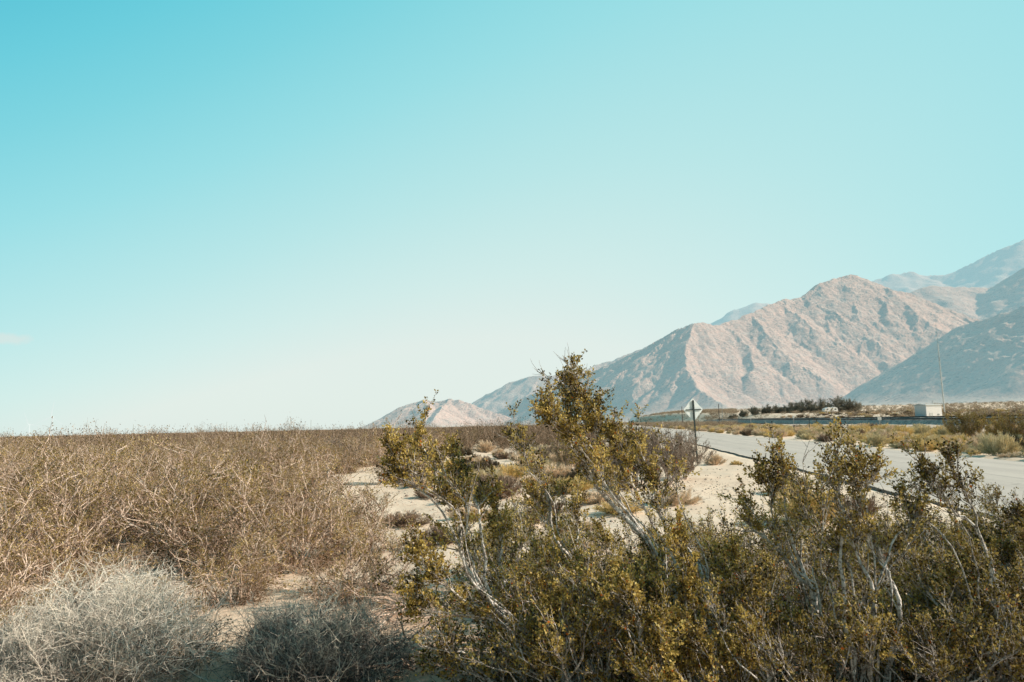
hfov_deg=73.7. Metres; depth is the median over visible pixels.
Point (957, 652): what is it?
creosote bush
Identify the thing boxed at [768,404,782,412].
tamarisk tree
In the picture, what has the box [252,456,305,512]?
dry creosote bush
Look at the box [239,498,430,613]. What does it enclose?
dry creosote bush
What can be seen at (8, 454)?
dry creosote bush
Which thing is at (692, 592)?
creosote bush
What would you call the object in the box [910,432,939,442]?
rabbitbrush
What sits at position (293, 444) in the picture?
dry creosote bush
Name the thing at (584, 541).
straw bush
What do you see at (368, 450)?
dry creosote bush
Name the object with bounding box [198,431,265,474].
dry creosote bush
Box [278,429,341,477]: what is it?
dry creosote bush
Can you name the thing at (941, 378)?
radio mast
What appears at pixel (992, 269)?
mountain
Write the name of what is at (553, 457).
straw bush
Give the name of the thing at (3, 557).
dry creosote bush
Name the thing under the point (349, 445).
dry creosote bush
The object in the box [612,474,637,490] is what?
brown bush
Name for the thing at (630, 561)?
creosote bush
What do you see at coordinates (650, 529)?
creosote bush
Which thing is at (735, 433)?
straw bush
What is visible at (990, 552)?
creosote bush
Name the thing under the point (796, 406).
tamarisk tree
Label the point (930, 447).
rabbitbrush
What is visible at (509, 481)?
brown bush
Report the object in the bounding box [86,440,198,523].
dry creosote bush
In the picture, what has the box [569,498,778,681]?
creosote bush
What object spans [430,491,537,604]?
creosote bush
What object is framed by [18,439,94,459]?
dry creosote bush
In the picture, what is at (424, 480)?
straw bush
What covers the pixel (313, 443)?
dry creosote bush
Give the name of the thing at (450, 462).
rabbitbrush
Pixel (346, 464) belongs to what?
dry creosote bush
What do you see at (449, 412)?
hill
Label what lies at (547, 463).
sagebrush
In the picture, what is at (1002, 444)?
sagebrush
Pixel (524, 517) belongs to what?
creosote bush
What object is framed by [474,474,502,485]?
brown bush
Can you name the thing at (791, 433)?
rabbitbrush
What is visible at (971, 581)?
creosote bush
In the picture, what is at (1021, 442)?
dark bush
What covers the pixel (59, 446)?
dry creosote bush
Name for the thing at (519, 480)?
straw bush
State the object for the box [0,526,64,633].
dry creosote bush
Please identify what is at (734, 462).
rabbitbrush
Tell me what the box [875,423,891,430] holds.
rabbitbrush
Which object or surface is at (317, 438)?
dry creosote bush
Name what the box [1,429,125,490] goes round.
dry creosote bush
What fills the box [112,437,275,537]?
dry creosote bush
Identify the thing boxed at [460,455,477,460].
straw bush
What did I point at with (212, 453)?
dry creosote bush
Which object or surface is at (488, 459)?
dark bush
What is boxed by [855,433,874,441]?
rabbitbrush
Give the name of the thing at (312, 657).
dry bush
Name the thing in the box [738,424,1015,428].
dirt track
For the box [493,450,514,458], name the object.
brown bush
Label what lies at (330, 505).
dry creosote bush
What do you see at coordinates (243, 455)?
dry creosote bush
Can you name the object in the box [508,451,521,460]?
straw bush
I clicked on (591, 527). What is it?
straw bush
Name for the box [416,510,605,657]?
creosote bush
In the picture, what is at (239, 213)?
sky
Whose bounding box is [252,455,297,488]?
dry creosote bush
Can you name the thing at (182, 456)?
dry creosote bush
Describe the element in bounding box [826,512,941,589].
creosote bush
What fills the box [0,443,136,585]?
dry creosote bush
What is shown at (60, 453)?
dry creosote bush
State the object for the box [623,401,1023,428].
tan scrub
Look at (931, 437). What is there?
sagebrush
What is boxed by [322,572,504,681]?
dead branch
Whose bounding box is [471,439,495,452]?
straw bush
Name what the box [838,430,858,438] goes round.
sagebrush
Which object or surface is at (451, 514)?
straw bush
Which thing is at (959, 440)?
straw bush
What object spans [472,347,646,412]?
mountain
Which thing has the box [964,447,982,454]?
sagebrush
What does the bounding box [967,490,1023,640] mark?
creosote bush
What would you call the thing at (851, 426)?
rabbitbrush
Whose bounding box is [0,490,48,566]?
dry creosote bush
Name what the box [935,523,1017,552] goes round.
creosote bush
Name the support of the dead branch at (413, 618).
on the ground
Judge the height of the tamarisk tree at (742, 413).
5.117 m
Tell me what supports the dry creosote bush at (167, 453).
on the ground
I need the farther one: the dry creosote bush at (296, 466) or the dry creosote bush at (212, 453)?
the dry creosote bush at (212, 453)
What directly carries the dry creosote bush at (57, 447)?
on the ground
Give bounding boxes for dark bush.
[460,447,473,455]
[466,460,493,474]
[469,457,501,467]
[556,464,599,485]
[994,436,1023,450]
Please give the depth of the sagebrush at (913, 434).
53.28 m
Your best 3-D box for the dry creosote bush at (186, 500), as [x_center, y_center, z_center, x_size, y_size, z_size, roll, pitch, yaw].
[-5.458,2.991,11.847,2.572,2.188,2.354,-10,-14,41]
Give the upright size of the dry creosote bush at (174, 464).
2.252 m
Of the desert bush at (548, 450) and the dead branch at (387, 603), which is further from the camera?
the desert bush at (548, 450)
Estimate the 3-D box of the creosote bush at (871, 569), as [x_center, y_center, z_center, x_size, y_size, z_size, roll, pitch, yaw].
[3.348,2.146,5.955,1.608,1.484,1.551,-1,-7,0]
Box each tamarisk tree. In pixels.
[739,409,747,416]
[748,406,760,414]
[758,404,773,413]
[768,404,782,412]
[780,402,795,412]
[791,401,808,412]
[797,398,816,411]
[809,398,830,412]
[824,394,847,411]
[835,399,862,411]
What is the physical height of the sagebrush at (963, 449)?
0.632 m
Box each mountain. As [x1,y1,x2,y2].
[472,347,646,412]
[497,274,979,425]
[872,239,1023,292]
[911,268,1023,319]
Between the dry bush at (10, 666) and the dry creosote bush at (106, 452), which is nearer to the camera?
the dry bush at (10, 666)
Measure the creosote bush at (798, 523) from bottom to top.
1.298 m
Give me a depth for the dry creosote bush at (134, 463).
23.47 m
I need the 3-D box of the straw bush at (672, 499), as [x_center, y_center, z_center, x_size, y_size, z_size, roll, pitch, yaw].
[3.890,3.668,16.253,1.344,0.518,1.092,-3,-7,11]
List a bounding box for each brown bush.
[382,510,435,527]
[414,488,435,498]
[417,520,464,545]
[470,472,524,497]
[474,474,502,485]
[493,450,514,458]
[516,507,544,523]
[523,495,566,513]
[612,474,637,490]
[739,428,752,435]
[816,433,832,441]
[833,492,888,517]
[866,422,881,429]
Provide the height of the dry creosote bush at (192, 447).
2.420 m
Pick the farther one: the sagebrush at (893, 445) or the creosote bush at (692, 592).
the sagebrush at (893, 445)
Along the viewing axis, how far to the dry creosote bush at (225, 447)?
31.98 m
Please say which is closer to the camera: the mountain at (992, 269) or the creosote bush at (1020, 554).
the creosote bush at (1020, 554)
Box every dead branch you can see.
[286,538,423,598]
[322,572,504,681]
[337,573,468,626]
[363,560,471,657]
[367,568,487,633]
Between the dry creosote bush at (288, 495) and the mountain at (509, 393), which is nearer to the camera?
the dry creosote bush at (288, 495)
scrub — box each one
[0,412,594,471]
[0,414,662,445]
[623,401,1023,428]
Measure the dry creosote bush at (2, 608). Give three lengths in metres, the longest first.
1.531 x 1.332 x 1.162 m
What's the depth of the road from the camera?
29.41 m
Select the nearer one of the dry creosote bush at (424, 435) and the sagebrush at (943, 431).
the dry creosote bush at (424, 435)
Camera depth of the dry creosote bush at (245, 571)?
8.00 m
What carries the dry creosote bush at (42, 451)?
on the ground
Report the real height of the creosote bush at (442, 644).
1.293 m
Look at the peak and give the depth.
7452.98 m
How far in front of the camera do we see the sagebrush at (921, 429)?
64.30 m
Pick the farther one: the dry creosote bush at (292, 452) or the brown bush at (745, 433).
the brown bush at (745, 433)
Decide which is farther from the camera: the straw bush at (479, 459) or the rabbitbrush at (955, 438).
the rabbitbrush at (955, 438)
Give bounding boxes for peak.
[711,303,769,324]
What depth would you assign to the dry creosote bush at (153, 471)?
21.72 m
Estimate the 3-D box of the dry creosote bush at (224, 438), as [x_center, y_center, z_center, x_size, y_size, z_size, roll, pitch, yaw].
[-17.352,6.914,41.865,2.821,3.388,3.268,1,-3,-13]
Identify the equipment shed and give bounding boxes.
[913,401,941,415]
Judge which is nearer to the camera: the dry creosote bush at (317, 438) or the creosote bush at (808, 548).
the creosote bush at (808, 548)
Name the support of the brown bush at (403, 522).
on the ground
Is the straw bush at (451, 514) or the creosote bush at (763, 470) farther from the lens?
the straw bush at (451, 514)
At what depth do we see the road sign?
32.77 m
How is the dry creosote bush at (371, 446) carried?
on the ground
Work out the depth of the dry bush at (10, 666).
4.86 m
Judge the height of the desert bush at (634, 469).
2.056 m
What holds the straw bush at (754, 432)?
on the ground
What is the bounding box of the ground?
[0,402,1023,681]
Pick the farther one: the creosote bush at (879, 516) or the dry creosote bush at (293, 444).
the dry creosote bush at (293, 444)
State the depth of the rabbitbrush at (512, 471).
25.74 m
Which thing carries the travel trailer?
on the ground
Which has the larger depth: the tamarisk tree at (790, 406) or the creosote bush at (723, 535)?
the tamarisk tree at (790, 406)
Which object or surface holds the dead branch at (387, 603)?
on the ground
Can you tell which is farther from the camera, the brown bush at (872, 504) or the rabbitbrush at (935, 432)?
the rabbitbrush at (935, 432)
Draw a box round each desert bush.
[324,433,363,457]
[457,426,483,446]
[533,444,555,463]
[550,431,592,470]
[595,420,643,466]
[608,424,665,484]
[624,419,703,485]
[657,431,716,479]
[942,406,987,436]
[976,411,1017,435]
[987,410,1023,438]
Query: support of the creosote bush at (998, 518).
on the ground
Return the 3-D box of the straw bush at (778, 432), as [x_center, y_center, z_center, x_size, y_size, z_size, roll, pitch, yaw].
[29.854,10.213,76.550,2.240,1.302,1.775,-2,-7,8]
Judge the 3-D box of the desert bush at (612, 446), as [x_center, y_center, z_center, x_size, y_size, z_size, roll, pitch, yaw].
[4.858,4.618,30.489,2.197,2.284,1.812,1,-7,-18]
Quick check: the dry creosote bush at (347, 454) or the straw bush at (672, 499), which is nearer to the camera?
the straw bush at (672, 499)
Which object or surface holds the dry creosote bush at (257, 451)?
on the ground
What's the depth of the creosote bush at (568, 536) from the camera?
7.13 m
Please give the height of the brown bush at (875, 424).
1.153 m
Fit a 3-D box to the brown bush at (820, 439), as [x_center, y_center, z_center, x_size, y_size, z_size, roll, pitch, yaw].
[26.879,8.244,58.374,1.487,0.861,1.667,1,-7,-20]
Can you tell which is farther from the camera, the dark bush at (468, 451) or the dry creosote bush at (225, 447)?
the dark bush at (468, 451)
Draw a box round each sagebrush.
[464,467,509,481]
[522,457,558,473]
[526,443,553,461]
[795,430,815,438]
[800,433,813,439]
[812,426,826,433]
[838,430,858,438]
[864,431,891,446]
[873,427,897,434]
[885,441,903,448]
[902,432,923,439]
[912,424,933,435]
[918,434,945,444]
[936,426,953,434]
[949,441,967,451]
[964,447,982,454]
[968,429,1022,455]
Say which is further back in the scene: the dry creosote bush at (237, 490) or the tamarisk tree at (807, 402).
the tamarisk tree at (807, 402)
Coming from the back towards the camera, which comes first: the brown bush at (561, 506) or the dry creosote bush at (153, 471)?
the dry creosote bush at (153, 471)
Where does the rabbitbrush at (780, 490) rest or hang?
on the ground
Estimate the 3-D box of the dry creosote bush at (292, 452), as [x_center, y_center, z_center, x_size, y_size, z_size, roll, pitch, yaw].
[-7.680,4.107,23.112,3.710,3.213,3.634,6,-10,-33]
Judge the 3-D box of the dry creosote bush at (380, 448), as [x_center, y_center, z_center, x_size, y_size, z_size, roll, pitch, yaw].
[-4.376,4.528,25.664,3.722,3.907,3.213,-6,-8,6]
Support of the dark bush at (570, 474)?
on the ground
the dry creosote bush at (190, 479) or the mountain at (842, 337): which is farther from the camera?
the mountain at (842, 337)
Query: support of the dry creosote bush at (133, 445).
on the ground
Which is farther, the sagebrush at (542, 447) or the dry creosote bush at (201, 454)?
the sagebrush at (542, 447)
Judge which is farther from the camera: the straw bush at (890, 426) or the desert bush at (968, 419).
the straw bush at (890, 426)
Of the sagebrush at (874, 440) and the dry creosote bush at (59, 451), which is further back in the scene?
the sagebrush at (874, 440)
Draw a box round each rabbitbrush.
[442,456,466,469]
[494,463,528,477]
[548,476,593,493]
[591,497,642,514]
[729,460,742,464]
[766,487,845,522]
[777,474,813,493]
[785,429,795,436]
[848,424,858,429]
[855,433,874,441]
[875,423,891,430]
[887,435,905,443]
[893,426,914,434]
[909,438,937,451]
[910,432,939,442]
[930,427,941,435]
[942,434,970,445]
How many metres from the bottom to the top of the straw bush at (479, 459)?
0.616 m
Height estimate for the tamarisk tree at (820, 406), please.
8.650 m
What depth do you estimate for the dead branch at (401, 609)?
6.27 m
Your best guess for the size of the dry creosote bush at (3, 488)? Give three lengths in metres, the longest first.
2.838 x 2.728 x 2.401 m
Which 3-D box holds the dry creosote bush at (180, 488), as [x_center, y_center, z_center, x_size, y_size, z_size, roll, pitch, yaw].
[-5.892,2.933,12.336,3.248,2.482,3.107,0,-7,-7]
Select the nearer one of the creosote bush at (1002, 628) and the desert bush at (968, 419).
the creosote bush at (1002, 628)
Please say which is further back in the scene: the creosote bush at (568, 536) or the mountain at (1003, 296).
the mountain at (1003, 296)
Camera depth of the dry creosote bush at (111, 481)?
13.97 m
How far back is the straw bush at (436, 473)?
24.96 m
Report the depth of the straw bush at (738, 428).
119.31 m
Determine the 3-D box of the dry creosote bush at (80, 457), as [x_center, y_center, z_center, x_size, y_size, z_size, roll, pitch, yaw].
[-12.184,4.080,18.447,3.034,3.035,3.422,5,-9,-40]
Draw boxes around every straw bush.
[401,477,429,486]
[416,468,470,477]
[444,502,491,520]
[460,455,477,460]
[470,455,488,462]
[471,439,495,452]
[491,448,504,454]
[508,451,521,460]
[513,475,555,483]
[514,452,540,466]
[539,533,607,550]
[542,463,573,479]
[547,448,575,465]
[569,521,594,530]
[580,489,627,504]
[647,485,702,505]
[704,453,728,464]
[731,430,741,434]
[732,425,742,430]
[750,426,765,435]
[768,427,787,437]
[878,430,901,443]
[885,425,894,430]
[896,438,914,448]
[944,432,963,439]
[946,437,967,447]
[965,431,991,452]
[996,452,1023,457]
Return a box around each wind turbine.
[22,413,38,435]
[38,403,64,434]
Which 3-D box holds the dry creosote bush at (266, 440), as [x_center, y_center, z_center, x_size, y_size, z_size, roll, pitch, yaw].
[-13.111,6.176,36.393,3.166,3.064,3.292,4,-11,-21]
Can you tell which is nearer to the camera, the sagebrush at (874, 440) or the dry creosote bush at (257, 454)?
the dry creosote bush at (257, 454)
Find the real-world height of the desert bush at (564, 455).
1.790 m
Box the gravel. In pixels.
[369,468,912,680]
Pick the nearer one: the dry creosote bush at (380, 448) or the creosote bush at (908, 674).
the creosote bush at (908, 674)
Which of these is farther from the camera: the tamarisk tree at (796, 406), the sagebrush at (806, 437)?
the tamarisk tree at (796, 406)
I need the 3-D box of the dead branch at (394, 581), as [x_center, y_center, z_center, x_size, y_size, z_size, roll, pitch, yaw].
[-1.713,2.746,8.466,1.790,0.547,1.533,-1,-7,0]
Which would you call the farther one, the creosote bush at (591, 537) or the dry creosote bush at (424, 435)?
the dry creosote bush at (424, 435)
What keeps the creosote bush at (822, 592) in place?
on the ground
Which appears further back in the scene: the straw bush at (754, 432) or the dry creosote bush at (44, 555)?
the straw bush at (754, 432)
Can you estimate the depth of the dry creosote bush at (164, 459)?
26.92 m
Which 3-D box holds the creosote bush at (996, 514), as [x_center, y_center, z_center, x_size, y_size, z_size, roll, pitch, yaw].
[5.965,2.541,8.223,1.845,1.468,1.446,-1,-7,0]
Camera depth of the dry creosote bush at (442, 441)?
43.74 m
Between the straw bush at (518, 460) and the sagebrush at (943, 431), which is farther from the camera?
the sagebrush at (943, 431)
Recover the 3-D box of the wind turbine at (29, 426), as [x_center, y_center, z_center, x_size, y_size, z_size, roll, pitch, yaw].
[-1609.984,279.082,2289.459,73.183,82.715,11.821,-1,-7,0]
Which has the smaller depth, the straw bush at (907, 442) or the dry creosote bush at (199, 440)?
the dry creosote bush at (199, 440)
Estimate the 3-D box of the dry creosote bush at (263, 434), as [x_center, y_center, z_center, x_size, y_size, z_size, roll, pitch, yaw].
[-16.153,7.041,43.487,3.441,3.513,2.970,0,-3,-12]
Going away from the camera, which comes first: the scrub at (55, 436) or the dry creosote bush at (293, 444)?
the dry creosote bush at (293, 444)
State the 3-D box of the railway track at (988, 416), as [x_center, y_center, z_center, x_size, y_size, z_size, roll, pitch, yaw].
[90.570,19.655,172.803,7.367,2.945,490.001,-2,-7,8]
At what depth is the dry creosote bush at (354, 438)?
44.49 m
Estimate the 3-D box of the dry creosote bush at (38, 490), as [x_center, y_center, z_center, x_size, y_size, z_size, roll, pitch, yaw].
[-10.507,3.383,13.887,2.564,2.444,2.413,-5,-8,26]
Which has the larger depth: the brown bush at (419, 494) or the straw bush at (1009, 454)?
the straw bush at (1009, 454)
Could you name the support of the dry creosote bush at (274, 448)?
on the ground
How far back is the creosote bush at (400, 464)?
4.96 m
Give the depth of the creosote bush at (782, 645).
4.31 m
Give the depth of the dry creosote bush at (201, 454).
30.14 m
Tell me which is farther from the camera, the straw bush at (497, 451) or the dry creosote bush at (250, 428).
the straw bush at (497, 451)
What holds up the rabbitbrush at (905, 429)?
on the ground
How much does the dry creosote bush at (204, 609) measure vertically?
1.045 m
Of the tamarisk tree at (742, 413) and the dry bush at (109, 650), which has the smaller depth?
the dry bush at (109, 650)
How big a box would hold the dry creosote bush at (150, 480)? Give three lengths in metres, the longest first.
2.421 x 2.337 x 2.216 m
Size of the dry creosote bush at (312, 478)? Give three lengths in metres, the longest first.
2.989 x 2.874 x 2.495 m
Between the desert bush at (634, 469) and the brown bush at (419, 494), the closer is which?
the brown bush at (419, 494)
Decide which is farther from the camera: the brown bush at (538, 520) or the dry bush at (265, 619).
the brown bush at (538, 520)
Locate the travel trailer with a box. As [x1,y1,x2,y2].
[822,407,837,411]
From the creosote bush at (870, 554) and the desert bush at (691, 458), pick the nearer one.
the creosote bush at (870, 554)
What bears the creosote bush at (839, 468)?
on the ground
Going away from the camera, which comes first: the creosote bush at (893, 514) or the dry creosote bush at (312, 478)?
the creosote bush at (893, 514)
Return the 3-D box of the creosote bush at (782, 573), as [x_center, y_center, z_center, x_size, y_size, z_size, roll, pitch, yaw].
[2.422,2.348,6.418,1.652,1.493,1.299,-5,-8,25]
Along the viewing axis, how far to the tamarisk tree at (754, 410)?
401.63 m
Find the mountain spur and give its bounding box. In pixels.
[832,306,1023,406]
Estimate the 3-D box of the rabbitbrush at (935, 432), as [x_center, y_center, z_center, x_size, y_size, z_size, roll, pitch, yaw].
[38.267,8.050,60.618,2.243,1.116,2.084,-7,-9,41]
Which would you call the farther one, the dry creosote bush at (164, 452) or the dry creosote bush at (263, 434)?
the dry creosote bush at (263, 434)
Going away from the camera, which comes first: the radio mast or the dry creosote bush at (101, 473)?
the dry creosote bush at (101, 473)
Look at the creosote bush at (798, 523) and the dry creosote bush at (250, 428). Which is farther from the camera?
the dry creosote bush at (250, 428)
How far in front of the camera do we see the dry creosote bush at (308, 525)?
9.87 m
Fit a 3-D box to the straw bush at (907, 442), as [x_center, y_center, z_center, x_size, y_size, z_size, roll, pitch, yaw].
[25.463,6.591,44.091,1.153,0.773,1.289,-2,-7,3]
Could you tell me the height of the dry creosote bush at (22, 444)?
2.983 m
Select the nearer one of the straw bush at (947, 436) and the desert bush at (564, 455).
the desert bush at (564, 455)
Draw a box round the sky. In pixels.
[0,0,1023,436]
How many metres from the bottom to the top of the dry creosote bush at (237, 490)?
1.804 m
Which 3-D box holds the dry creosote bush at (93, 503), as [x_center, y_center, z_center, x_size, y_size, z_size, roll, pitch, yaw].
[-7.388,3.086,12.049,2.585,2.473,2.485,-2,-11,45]
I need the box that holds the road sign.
[684,399,702,463]
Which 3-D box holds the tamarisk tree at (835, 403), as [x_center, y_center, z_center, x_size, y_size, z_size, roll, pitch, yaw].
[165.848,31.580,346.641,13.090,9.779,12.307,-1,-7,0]
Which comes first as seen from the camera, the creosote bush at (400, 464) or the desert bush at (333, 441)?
the creosote bush at (400, 464)
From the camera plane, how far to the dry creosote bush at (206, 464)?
20.89 m
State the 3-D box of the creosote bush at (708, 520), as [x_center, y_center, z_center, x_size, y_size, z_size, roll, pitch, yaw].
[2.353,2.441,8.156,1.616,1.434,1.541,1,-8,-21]
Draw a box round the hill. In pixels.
[361,399,510,428]
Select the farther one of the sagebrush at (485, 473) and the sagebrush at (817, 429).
the sagebrush at (817, 429)
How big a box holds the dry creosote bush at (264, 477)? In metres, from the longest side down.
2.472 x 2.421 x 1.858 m
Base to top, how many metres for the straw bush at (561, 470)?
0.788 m
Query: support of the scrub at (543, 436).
on the ground
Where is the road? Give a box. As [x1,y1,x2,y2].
[623,425,1023,517]
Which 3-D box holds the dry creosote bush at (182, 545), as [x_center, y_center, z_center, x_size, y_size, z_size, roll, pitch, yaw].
[-4.929,2.744,10.521,3.097,2.468,3.034,-1,-4,-20]
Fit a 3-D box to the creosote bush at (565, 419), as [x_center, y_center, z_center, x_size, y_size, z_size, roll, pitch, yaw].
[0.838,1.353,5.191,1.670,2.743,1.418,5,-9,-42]
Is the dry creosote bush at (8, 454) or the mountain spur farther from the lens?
the mountain spur
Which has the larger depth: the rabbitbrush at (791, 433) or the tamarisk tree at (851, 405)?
the tamarisk tree at (851, 405)
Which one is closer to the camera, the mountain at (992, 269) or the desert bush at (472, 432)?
the desert bush at (472, 432)
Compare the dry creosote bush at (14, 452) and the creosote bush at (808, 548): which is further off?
the dry creosote bush at (14, 452)
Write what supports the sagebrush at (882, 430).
on the ground
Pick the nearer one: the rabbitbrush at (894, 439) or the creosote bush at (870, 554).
the creosote bush at (870, 554)
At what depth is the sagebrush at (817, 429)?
78.23 m
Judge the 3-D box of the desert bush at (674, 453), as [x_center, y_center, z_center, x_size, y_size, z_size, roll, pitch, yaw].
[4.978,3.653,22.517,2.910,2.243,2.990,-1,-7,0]
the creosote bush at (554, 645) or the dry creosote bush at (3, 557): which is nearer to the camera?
the creosote bush at (554, 645)
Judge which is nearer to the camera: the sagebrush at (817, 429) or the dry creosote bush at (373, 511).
the dry creosote bush at (373, 511)
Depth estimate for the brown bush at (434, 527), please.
11.26 m
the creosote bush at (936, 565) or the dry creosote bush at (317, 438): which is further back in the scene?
the dry creosote bush at (317, 438)
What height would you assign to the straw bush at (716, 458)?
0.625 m
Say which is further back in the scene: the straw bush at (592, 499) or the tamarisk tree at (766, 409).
the tamarisk tree at (766, 409)
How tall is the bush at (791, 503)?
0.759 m
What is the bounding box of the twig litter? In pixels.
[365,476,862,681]
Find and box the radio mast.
[936,330,944,411]
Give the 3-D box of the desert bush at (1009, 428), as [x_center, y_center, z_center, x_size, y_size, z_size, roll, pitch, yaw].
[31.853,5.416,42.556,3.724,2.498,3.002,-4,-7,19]
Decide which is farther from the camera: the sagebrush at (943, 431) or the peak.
the peak
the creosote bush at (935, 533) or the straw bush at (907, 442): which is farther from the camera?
the straw bush at (907, 442)
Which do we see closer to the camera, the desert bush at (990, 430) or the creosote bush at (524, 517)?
the creosote bush at (524, 517)
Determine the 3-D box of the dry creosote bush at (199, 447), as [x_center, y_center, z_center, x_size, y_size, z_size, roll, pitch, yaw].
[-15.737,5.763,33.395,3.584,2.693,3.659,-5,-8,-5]
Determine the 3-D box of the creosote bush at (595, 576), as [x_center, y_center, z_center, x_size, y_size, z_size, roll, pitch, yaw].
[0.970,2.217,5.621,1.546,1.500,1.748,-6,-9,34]
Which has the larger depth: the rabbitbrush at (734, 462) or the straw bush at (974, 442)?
the straw bush at (974, 442)
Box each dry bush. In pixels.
[0,545,247,681]
[0,631,67,681]
[211,590,326,672]
[215,579,426,681]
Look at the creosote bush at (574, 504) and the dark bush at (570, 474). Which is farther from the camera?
the dark bush at (570, 474)
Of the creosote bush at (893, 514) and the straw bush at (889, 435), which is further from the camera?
the straw bush at (889, 435)
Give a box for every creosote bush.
[0,432,34,461]
[0,433,37,476]
[0,435,62,481]
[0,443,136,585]
[0,450,81,549]
[0,453,72,534]
[0,459,90,609]
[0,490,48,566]
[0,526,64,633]
[0,575,96,657]
[1,416,88,528]
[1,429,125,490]
[1,436,121,491]
[4,444,173,557]
[9,493,218,612]
[16,426,139,505]
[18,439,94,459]
[18,440,83,470]
[19,433,100,463]
[20,437,109,478]
[30,425,176,537]
[36,437,74,460]
[43,450,148,518]
[69,441,141,457]
[81,435,273,554]
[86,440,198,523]
[90,571,236,680]
[93,445,293,579]
[105,444,173,495]
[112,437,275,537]
[119,441,160,478]
[123,433,217,490]
[126,428,143,458]
[127,431,191,482]
[128,448,175,470]
[128,453,277,559]
[142,442,176,457]
[143,443,196,479]
[154,446,219,483]
[161,463,226,508]
[169,467,275,513]
[169,511,301,612]
[170,433,227,460]
[174,439,207,458]
[183,445,213,466]
[184,427,230,460]
[184,445,223,484]
[194,437,252,458]
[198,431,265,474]
[198,438,235,466]
[200,457,285,499]
[206,439,255,481]
[206,444,378,585]
[209,430,237,449]
[210,425,278,484]
[216,452,335,534]
[227,423,277,453]
[228,440,292,465]
[230,425,301,474]
[232,418,339,487]
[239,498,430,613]
[241,424,287,446]
[242,429,296,452]
[248,457,377,542]
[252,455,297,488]
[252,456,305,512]
[254,439,374,520]
[264,450,344,502]
[266,432,356,485]
[268,421,338,460]
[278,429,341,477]
[291,455,402,564]
[307,425,337,451]
[325,447,362,473]
[328,441,365,469]
[336,435,376,459]
[337,431,369,451]
[340,429,384,466]
[345,410,446,484]
[356,434,388,460]
[370,389,663,681]
[404,423,434,447]
[407,426,449,455]
[409,548,580,681]
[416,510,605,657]
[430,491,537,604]
[455,527,638,681]
[476,488,574,573]
[489,399,670,666]
[498,505,639,633]
[522,526,750,681]
[527,343,755,681]
[528,506,636,571]
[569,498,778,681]
[583,484,738,637]
[584,558,728,630]
[618,509,740,580]
[633,487,736,586]
[644,483,808,625]
[654,533,848,681]
[678,510,838,661]
[706,583,880,681]
[715,505,878,636]
[716,421,851,681]
[746,408,999,681]
[751,498,865,592]
[781,507,918,604]
[784,568,1023,681]
[787,505,1009,672]
[809,558,1014,681]
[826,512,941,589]
[849,497,978,577]
[851,523,997,611]
[869,433,1023,681]
[869,480,1015,596]
[877,567,1023,681]
[879,481,1023,605]
[909,520,1023,659]
[929,487,1023,543]
[929,503,1023,611]
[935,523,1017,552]
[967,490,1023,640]
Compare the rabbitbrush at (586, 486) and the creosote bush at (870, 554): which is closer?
the creosote bush at (870, 554)
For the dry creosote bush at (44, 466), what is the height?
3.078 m
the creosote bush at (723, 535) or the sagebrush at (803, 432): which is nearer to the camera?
the creosote bush at (723, 535)
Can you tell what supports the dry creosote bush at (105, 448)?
on the ground
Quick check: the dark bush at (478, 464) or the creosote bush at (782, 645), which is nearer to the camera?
the creosote bush at (782, 645)
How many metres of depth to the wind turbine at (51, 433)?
1690.75 m
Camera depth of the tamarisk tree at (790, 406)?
386.20 m
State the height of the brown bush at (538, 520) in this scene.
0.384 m
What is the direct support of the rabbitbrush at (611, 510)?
on the ground

